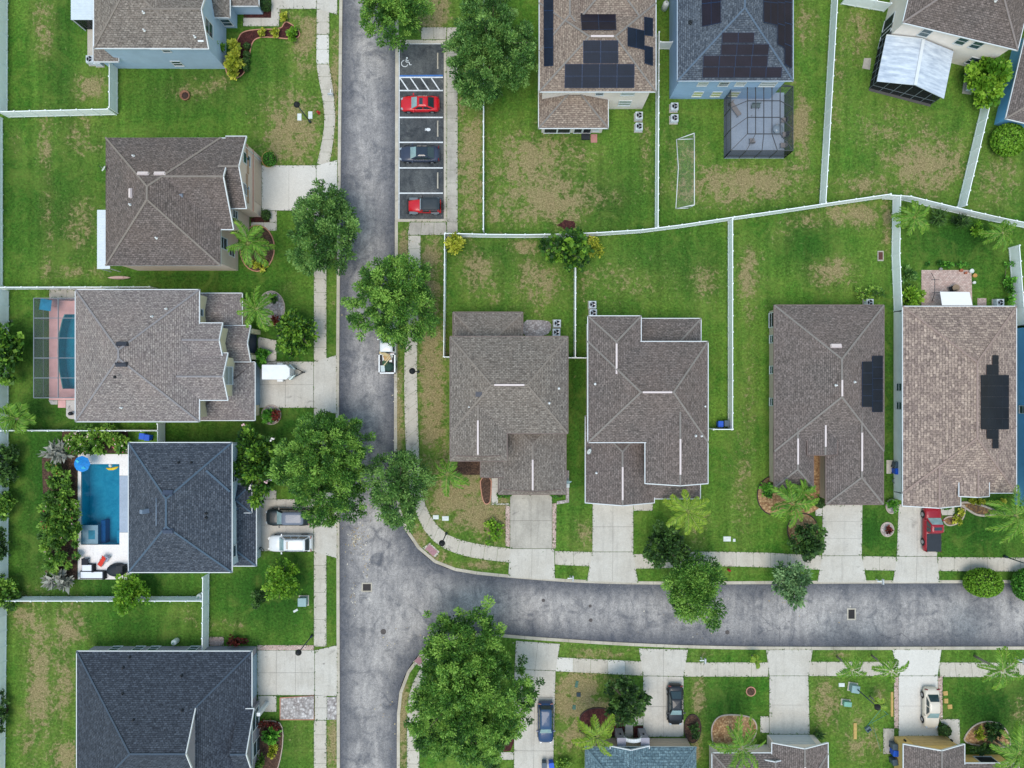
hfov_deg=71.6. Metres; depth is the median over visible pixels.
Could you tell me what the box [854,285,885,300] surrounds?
shrub
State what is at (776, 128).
patio table
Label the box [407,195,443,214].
parked car
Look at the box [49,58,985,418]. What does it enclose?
patio
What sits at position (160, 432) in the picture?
white fence
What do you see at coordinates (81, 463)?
pool umbrella
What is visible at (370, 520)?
leaf litter
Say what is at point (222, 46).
shrub
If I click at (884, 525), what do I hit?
planting bed
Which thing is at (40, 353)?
screen enclosure
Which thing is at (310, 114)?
meter lid
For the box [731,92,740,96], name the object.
window
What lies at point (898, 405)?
window
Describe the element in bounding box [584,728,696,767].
house
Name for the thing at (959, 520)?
flower patch
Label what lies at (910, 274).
shrub
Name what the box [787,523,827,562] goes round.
garden tree
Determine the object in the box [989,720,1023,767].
palm tree
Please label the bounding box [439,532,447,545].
street lamp
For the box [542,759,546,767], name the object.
trash bin
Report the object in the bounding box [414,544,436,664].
tactile paving
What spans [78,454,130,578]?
pool deck
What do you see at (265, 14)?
planting bed
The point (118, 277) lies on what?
kayak
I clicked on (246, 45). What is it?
shrub
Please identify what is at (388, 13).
oak tree
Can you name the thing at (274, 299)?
shrub
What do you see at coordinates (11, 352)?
garden tree
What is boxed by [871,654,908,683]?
palm tree
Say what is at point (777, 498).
planting bed
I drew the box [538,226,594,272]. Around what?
garden tree
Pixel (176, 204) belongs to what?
house
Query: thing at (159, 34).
house
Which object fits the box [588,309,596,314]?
air conditioner
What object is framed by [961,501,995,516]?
planting bed
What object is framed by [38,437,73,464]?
silver plant
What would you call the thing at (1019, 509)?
palm tree
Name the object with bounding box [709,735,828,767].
house
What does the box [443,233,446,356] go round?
white fence
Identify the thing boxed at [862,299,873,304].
air conditioner
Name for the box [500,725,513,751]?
planting bed
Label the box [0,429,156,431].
white fence
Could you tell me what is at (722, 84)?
window
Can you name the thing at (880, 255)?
ground drain
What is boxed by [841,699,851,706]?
utility box
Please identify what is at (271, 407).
planting bed
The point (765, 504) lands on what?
planting bed
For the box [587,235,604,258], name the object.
shrub
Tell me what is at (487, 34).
oak tree
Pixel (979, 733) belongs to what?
shrub
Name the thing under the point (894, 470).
trash bin
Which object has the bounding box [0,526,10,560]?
shrub
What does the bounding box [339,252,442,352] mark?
oak tree
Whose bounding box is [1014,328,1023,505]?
house
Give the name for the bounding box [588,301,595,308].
air conditioner
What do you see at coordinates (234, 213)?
window
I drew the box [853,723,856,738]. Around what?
wood plank
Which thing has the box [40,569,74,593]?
silver plant
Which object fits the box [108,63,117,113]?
white fence
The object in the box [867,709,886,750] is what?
garden stake
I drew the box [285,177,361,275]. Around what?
oak tree
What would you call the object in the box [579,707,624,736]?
planting bed
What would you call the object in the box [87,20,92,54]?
slab
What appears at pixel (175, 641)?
water barrel
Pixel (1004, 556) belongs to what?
street lamp
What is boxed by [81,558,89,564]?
side table
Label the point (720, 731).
planting bed
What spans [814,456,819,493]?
planting bed
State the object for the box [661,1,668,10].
propane tank
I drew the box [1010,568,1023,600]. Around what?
clipped tree
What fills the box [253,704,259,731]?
window
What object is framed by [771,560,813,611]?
verge tree
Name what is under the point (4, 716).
shrub
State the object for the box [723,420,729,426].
trash bin
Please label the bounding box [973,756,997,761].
window
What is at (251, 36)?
planting bed
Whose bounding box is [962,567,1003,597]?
clipped tree
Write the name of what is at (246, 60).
shrub
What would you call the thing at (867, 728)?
sprinkler base
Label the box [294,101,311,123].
street lamp
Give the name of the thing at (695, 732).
shrub
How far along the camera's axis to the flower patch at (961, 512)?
83.56 m
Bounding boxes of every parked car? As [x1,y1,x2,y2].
[265,507,310,527]
[268,534,312,553]
[399,143,439,163]
[401,93,439,113]
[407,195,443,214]
[536,701,554,742]
[666,683,685,724]
[920,686,942,728]
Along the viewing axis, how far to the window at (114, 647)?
83.30 m
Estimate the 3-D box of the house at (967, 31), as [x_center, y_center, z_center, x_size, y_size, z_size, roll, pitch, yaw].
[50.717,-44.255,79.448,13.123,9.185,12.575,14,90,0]
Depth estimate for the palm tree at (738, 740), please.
77.72 m
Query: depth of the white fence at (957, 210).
82.91 m
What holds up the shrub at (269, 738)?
on the planting bed at (274, 762)
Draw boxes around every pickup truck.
[377,325,396,373]
[920,508,944,551]
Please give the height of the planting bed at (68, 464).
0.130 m
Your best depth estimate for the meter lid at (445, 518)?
83.93 m
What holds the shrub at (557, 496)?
on the ground
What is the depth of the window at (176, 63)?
82.72 m
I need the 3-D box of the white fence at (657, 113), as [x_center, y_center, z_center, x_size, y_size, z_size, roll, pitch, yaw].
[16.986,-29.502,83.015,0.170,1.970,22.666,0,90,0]
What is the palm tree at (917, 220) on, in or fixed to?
on the ground
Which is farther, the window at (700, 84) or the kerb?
the kerb
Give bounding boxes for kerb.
[336,0,1023,767]
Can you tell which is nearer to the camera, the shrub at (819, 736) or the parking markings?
the shrub at (819, 736)
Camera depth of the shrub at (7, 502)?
82.22 m
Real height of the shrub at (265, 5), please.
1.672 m
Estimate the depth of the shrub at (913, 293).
82.50 m
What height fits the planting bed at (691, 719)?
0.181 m
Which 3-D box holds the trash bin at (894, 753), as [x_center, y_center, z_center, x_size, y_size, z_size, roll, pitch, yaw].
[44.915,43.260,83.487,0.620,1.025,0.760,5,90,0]
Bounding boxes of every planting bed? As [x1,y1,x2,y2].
[42,431,127,578]
[225,21,299,77]
[239,225,274,271]
[244,11,270,17]
[251,217,269,221]
[257,291,284,325]
[259,720,283,767]
[261,405,280,424]
[280,695,313,719]
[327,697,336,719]
[452,462,479,474]
[480,478,491,504]
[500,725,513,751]
[523,320,550,335]
[557,220,574,229]
[557,470,568,503]
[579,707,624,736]
[633,726,642,737]
[684,714,701,742]
[711,714,756,744]
[746,686,755,695]
[757,476,785,514]
[773,493,818,514]
[787,513,818,543]
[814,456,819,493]
[880,522,893,536]
[885,499,896,513]
[943,504,965,525]
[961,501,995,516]
[963,721,1010,747]
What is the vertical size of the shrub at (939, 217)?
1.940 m
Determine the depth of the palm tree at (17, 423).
80.67 m
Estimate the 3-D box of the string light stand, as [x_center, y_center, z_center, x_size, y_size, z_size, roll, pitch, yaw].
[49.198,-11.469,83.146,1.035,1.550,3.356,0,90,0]
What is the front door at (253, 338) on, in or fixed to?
in the house at (164, 355)
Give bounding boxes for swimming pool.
[57,314,74,388]
[81,464,119,544]
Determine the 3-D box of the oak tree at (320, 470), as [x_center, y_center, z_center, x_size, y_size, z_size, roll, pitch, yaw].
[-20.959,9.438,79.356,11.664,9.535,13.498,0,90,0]
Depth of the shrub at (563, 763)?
83.18 m
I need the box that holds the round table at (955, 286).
[952,284,959,290]
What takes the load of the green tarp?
on the pickup truck at (384, 347)
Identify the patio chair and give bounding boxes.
[82,563,95,571]
[731,100,740,117]
[749,138,755,143]
[779,143,786,148]
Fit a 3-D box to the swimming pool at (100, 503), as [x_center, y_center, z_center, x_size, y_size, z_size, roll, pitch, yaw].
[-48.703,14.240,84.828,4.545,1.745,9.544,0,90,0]
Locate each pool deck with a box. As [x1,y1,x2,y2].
[49,301,74,399]
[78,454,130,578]
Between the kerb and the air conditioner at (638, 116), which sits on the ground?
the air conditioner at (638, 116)
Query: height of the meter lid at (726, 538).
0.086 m
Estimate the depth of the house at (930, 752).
81.09 m
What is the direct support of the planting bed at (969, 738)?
on the ground
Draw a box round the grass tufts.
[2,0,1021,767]
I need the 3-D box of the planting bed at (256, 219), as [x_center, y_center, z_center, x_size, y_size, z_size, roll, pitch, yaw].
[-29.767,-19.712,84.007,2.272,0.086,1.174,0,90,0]
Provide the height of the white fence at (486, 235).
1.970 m
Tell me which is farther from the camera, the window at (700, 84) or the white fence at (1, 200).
the white fence at (1, 200)
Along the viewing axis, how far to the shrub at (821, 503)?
83.10 m
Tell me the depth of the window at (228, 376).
79.53 m
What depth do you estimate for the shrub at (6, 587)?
82.42 m
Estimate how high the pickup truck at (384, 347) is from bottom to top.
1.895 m
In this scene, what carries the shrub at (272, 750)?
on the planting bed at (274, 762)
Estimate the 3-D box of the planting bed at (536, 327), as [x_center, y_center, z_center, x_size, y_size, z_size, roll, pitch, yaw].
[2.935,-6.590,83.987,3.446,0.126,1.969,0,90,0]
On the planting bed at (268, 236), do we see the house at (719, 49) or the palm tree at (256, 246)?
the palm tree at (256, 246)
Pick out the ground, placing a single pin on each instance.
(534, 178)
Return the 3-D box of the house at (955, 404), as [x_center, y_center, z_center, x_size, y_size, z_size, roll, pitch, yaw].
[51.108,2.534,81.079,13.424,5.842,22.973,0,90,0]
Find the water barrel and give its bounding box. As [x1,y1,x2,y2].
[171,638,179,644]
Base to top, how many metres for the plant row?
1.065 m
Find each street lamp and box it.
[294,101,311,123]
[295,634,312,655]
[409,368,419,373]
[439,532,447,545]
[857,689,880,710]
[1003,555,1023,562]
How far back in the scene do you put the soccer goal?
83.30 m
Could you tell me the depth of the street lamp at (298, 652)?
78.64 m
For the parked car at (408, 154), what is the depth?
83.15 m
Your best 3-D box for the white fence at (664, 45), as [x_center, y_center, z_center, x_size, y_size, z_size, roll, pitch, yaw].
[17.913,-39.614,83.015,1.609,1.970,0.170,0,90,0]
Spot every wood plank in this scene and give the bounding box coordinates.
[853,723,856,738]
[891,692,892,716]
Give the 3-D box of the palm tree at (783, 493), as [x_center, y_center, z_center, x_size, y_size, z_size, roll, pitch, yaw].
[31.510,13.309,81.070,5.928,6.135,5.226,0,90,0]
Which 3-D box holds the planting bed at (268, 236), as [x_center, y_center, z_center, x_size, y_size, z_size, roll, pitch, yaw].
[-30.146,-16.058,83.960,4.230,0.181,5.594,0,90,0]
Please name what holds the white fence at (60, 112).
on the ground
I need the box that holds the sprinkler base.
[864,726,871,732]
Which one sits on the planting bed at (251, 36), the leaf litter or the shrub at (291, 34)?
the shrub at (291, 34)
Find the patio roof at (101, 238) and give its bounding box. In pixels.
[97,210,120,271]
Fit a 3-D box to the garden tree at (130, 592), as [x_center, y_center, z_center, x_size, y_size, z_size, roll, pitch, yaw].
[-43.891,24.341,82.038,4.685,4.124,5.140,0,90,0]
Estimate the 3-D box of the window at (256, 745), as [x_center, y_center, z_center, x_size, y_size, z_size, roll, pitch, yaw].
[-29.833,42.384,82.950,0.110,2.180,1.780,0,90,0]
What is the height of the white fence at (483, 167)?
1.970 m
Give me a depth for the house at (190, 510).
77.15 m
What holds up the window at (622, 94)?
in the house at (597, 60)
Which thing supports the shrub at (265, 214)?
on the planting bed at (256, 219)
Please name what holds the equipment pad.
on the ground
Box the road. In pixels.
[339,0,1023,767]
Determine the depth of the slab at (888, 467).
83.97 m
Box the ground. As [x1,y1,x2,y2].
[0,0,1023,767]
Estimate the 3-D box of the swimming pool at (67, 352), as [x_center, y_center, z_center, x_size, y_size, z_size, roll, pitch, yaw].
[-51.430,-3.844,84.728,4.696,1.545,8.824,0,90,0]
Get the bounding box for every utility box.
[298,595,308,606]
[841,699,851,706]
[847,682,859,693]
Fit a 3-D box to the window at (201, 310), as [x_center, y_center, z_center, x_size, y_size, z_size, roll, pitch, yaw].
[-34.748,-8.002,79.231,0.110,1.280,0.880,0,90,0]
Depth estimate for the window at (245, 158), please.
79.26 m
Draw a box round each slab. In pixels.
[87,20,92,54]
[886,460,893,473]
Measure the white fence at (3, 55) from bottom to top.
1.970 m
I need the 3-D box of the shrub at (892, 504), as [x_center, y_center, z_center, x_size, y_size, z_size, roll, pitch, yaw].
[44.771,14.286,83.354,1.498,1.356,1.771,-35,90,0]
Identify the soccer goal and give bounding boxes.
[675,133,694,208]
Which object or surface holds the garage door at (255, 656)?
in the house at (167, 707)
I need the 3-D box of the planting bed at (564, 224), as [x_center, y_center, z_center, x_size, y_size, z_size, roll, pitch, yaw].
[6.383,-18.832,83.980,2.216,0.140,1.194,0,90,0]
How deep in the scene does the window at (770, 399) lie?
83.29 m
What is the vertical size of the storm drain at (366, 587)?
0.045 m
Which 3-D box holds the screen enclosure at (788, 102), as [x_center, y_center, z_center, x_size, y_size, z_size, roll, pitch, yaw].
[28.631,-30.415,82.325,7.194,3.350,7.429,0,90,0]
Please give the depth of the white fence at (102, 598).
83.15 m
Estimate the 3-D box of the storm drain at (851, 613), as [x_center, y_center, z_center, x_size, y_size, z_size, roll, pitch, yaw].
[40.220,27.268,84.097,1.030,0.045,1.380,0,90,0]
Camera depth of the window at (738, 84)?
79.90 m
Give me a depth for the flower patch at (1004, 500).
83.56 m
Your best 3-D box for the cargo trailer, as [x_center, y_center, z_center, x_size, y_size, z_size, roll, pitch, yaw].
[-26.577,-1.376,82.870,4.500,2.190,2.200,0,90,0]
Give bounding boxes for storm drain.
[362,583,371,591]
[847,608,855,619]
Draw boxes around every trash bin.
[139,433,147,439]
[144,434,152,440]
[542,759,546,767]
[548,759,553,767]
[716,421,722,426]
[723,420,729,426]
[889,741,897,749]
[889,747,898,756]
[889,756,897,765]
[891,461,897,467]
[891,468,897,473]
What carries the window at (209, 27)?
in the house at (159, 34)
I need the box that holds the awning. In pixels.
[940,292,971,305]
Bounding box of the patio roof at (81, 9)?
[71,0,92,30]
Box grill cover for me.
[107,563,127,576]
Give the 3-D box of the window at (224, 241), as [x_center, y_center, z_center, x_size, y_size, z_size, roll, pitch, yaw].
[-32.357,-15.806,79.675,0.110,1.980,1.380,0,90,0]
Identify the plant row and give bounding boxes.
[925,260,968,268]
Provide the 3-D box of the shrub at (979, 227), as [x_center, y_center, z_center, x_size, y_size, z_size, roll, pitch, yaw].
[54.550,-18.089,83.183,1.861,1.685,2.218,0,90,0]
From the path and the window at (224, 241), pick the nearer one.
the window at (224, 241)
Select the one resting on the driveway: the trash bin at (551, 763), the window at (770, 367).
the trash bin at (551, 763)
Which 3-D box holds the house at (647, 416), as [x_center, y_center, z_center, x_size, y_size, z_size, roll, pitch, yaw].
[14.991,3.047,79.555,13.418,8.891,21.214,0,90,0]
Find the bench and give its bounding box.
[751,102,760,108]
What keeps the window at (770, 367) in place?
in the house at (827, 384)
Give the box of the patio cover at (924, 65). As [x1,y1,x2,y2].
[869,31,953,103]
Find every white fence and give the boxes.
[0,0,7,113]
[0,108,116,117]
[0,117,2,286]
[0,286,157,289]
[0,289,9,579]
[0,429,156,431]
[0,605,6,767]
[5,596,201,601]
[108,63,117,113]
[156,422,165,441]
[201,573,209,649]
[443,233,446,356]
[445,193,891,237]
[482,10,484,232]
[574,267,576,357]
[655,31,659,226]
[659,41,672,48]
[709,428,732,429]
[727,218,733,429]
[819,0,837,203]
[840,0,892,11]
[882,194,1023,227]
[891,195,902,311]
[957,88,993,207]
[1008,244,1023,324]
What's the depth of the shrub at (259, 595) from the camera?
82.96 m
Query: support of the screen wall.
on the slab at (89, 41)
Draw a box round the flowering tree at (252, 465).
[233,423,284,509]
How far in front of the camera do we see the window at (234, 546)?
79.85 m
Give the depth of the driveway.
83.96 m
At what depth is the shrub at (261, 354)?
82.88 m
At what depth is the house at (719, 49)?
77.23 m
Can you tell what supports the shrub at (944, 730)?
on the ground
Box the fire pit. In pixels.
[179,90,189,100]
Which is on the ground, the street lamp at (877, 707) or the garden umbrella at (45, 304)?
the street lamp at (877, 707)
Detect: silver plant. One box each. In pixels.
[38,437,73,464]
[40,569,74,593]
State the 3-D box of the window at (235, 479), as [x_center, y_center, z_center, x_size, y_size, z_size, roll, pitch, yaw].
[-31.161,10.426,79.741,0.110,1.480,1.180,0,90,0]
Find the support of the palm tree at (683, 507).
on the ground
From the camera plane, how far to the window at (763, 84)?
79.84 m
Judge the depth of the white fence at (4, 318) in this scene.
83.28 m
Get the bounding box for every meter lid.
[297,114,301,120]
[308,111,312,118]
[442,516,448,520]
[723,536,730,540]
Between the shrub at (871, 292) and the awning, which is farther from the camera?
the shrub at (871, 292)
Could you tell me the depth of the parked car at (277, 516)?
82.59 m
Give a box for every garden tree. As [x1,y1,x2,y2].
[0,319,24,385]
[111,573,150,616]
[260,557,302,600]
[275,308,319,358]
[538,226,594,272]
[603,675,652,727]
[642,519,693,569]
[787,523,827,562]
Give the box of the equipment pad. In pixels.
[962,73,970,94]
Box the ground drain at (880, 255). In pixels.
[877,251,883,260]
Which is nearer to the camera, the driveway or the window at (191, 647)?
the window at (191, 647)
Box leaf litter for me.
[330,234,859,765]
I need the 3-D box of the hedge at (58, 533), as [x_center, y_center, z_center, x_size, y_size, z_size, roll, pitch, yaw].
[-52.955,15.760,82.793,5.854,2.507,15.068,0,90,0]
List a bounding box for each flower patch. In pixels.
[952,514,962,525]
[958,508,965,517]
[968,498,991,505]
[996,497,1006,505]
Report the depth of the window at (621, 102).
82.11 m
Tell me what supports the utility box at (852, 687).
on the ground
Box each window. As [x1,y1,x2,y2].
[108,646,122,649]
[131,646,145,649]
[147,646,160,649]
[170,61,184,66]
[187,646,200,649]
[200,308,203,316]
[205,16,212,39]
[219,19,233,26]
[221,236,227,250]
[224,366,232,384]
[229,245,234,257]
[232,209,237,219]
[233,471,237,482]
[233,544,236,557]
[243,152,250,167]
[243,182,249,197]
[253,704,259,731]
[253,735,259,758]
[543,129,556,133]
[557,129,570,133]
[573,129,582,133]
[582,129,591,133]
[617,100,631,105]
[620,93,634,95]
[691,92,703,96]
[696,82,708,86]
[709,92,722,96]
[717,82,729,86]
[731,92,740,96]
[734,82,746,86]
[758,82,777,86]
[769,312,772,327]
[769,335,772,343]
[769,366,772,373]
[769,398,772,405]
[878,23,891,46]
[881,11,895,36]
[895,383,901,390]
[895,401,901,409]
[916,29,933,37]
[952,38,969,45]
[963,57,980,64]
[967,41,983,49]
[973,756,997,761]
[1019,405,1023,413]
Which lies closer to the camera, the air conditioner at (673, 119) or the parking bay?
the air conditioner at (673, 119)
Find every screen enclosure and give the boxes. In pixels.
[33,298,74,397]
[724,84,793,157]
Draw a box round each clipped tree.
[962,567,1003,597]
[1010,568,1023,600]
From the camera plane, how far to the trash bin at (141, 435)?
82.97 m
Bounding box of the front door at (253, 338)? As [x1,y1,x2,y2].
[249,334,256,352]
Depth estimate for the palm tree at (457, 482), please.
79.71 m
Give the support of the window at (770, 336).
in the house at (827, 384)
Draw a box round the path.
[49,0,959,759]
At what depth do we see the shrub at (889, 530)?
83.54 m
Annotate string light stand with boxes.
[931,273,939,300]
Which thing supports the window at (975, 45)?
in the house at (967, 31)
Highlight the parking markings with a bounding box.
[399,43,442,193]
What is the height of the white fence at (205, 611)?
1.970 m
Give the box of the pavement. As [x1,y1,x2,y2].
[314,10,1023,767]
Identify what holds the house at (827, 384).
on the ground
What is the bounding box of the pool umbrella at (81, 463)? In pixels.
[74,456,90,471]
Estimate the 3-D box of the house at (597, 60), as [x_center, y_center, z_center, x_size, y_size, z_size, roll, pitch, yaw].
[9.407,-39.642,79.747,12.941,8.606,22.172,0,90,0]
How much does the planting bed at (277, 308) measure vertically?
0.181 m
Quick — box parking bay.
[398,43,443,218]
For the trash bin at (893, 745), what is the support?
on the path
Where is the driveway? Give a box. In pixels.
[257,0,942,767]
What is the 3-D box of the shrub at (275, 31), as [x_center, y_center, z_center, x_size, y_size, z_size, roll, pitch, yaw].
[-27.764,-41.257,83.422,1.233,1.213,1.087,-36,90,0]
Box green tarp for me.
[384,362,393,371]
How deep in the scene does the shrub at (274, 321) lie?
83.35 m
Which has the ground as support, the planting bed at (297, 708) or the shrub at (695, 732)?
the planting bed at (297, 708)
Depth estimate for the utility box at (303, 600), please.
83.14 m
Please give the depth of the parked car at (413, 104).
83.16 m
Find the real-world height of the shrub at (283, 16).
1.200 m
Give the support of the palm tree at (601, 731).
on the ground
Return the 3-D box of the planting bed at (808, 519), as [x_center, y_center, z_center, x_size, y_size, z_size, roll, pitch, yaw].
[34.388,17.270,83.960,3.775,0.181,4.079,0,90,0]
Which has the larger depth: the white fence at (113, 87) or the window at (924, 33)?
the white fence at (113, 87)
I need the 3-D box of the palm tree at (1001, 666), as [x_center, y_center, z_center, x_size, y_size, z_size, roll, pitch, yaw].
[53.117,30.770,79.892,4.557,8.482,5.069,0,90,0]
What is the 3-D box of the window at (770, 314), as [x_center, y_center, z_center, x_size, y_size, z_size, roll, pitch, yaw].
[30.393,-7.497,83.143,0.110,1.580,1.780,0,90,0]
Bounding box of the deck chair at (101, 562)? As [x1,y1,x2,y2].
[97,555,105,566]
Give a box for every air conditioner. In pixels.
[86,55,94,65]
[93,63,104,67]
[552,329,559,335]
[553,320,560,327]
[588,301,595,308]
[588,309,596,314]
[634,112,642,121]
[634,123,642,132]
[669,103,677,112]
[669,114,677,124]
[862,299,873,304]
[964,83,974,92]
[992,299,1003,305]
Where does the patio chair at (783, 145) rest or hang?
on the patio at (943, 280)
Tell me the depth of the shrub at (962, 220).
82.76 m
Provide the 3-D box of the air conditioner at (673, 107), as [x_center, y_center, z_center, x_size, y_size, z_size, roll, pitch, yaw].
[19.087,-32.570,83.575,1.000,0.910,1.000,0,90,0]
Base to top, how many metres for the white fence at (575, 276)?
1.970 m
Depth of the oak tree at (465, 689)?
76.43 m
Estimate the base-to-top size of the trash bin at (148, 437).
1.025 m
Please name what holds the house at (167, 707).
on the ground
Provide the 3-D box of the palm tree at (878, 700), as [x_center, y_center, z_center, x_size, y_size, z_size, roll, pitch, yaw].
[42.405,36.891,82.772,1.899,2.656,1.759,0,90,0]
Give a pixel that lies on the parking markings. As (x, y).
(417, 76)
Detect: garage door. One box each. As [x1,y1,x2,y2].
[253,653,256,697]
[255,159,261,205]
[256,363,259,404]
[257,505,260,547]
[650,738,689,745]
[769,735,815,743]
[905,736,954,744]
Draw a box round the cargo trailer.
[262,363,304,381]
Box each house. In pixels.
[75,289,260,421]
[76,646,268,767]
[93,0,262,68]
[105,136,261,270]
[128,442,260,572]
[449,312,567,494]
[538,0,655,142]
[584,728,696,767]
[585,315,708,505]
[669,0,793,98]
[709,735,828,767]
[769,305,884,504]
[878,0,1023,65]
[894,306,1016,508]
[894,736,1019,767]
[994,38,1023,127]
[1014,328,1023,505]
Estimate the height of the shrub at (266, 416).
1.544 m
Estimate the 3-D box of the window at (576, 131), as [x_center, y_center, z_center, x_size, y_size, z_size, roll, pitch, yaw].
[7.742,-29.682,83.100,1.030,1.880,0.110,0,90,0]
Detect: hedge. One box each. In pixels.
[36,457,82,580]
[63,422,131,455]
[969,742,998,755]
[1003,261,1017,305]
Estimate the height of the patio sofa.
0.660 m
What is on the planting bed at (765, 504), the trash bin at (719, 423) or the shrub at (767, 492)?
the shrub at (767, 492)
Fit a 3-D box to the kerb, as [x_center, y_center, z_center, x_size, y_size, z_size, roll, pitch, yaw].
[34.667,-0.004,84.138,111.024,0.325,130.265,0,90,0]
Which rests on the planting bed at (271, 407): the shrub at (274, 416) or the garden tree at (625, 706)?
the shrub at (274, 416)
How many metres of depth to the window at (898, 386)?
82.88 m
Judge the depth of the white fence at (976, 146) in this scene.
83.03 m
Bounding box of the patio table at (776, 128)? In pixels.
[773,124,782,132]
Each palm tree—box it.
[0,402,36,434]
[226,218,275,267]
[236,284,276,331]
[425,458,469,496]
[571,714,615,756]
[662,489,710,534]
[707,714,765,767]
[750,654,761,668]
[770,479,819,527]
[836,656,866,678]
[869,695,887,710]
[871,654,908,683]
[891,200,929,235]
[973,646,1023,690]
[978,220,1016,251]
[985,485,1023,543]
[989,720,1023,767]
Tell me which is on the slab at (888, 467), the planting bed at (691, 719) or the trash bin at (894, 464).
the trash bin at (894, 464)
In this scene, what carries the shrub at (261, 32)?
on the planting bed at (251, 36)
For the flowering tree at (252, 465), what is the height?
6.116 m
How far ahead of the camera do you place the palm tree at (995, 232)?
80.39 m
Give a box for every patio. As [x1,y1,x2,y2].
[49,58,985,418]
[869,55,930,106]
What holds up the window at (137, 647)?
in the house at (167, 707)
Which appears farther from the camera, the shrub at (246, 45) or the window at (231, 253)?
the shrub at (246, 45)
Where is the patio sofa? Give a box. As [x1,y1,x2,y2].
[80,570,106,579]
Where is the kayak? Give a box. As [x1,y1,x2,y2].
[108,276,130,278]
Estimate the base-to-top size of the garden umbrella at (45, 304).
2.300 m
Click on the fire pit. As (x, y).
(184, 95)
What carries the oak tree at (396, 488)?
on the ground
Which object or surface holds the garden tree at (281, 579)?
on the ground
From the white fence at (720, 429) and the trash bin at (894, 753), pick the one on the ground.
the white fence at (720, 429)
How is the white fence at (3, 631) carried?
on the ground
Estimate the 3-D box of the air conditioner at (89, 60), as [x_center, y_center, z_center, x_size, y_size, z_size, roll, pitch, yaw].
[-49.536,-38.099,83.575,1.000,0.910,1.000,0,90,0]
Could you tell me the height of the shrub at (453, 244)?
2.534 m
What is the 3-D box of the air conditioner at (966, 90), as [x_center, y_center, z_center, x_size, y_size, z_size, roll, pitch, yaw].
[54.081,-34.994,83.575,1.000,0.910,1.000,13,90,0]
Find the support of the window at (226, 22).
in the house at (159, 34)
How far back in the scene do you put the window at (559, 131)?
83.49 m
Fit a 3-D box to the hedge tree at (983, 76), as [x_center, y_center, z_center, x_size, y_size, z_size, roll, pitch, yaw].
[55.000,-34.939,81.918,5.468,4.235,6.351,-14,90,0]
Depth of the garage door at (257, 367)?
83.21 m
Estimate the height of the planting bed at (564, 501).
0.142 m
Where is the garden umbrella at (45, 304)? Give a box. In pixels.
[39,299,55,310]
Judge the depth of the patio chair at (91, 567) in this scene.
83.48 m
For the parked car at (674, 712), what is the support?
on the driveway
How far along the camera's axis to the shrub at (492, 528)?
83.26 m
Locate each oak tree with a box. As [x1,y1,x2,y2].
[265,409,376,527]
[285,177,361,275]
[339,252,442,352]
[358,0,435,51]
[360,449,437,532]
[403,594,545,767]
[440,0,538,110]
[660,549,727,632]
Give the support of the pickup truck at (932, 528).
on the driveway
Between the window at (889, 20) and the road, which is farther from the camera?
the road
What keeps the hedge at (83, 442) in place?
on the planting bed at (68, 464)
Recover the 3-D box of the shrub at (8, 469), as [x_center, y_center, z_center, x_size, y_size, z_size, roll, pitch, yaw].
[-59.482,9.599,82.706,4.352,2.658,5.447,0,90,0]
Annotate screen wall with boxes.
[70,18,92,29]
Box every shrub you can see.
[0,443,19,487]
[0,490,17,521]
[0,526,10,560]
[0,573,22,611]
[0,688,9,732]
[218,43,225,52]
[223,38,245,80]
[226,634,248,646]
[241,64,249,71]
[243,42,250,49]
[243,50,250,57]
[243,57,249,64]
[250,589,267,608]
[251,260,268,272]
[254,347,271,368]
[255,753,264,767]
[257,27,265,37]
[257,719,279,730]
[260,0,271,12]
[260,408,275,423]
[261,209,270,220]
[261,726,282,745]
[262,151,275,166]
[267,744,277,758]
[269,27,279,37]
[269,315,278,325]
[270,294,277,303]
[271,409,280,421]
[279,11,287,21]
[285,25,297,41]
[443,231,466,254]
[483,517,503,545]
[488,760,499,767]
[496,493,511,497]
[550,495,562,498]
[555,758,571,767]
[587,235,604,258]
[687,722,699,739]
[758,482,775,498]
[780,479,815,511]
[813,729,825,739]
[815,498,825,507]
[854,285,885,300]
[885,525,893,533]
[886,499,899,513]
[901,264,918,286]
[902,285,926,305]
[928,208,947,226]
[937,724,951,736]
[949,212,972,228]
[970,220,984,238]
[974,725,985,740]
[983,721,1005,741]
[989,122,1023,157]
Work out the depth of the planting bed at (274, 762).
83.93 m
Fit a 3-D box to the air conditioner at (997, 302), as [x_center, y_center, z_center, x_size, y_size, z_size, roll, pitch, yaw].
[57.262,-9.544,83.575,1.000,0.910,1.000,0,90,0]
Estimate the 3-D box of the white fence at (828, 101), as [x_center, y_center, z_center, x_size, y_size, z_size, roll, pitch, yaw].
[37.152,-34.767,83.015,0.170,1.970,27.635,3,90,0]
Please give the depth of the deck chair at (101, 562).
83.64 m
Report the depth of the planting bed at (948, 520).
83.91 m
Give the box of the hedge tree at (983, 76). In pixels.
[963,53,1013,108]
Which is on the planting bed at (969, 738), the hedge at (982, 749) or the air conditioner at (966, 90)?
the hedge at (982, 749)
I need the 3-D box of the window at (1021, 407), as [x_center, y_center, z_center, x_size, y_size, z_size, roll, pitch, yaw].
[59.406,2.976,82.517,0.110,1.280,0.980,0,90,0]

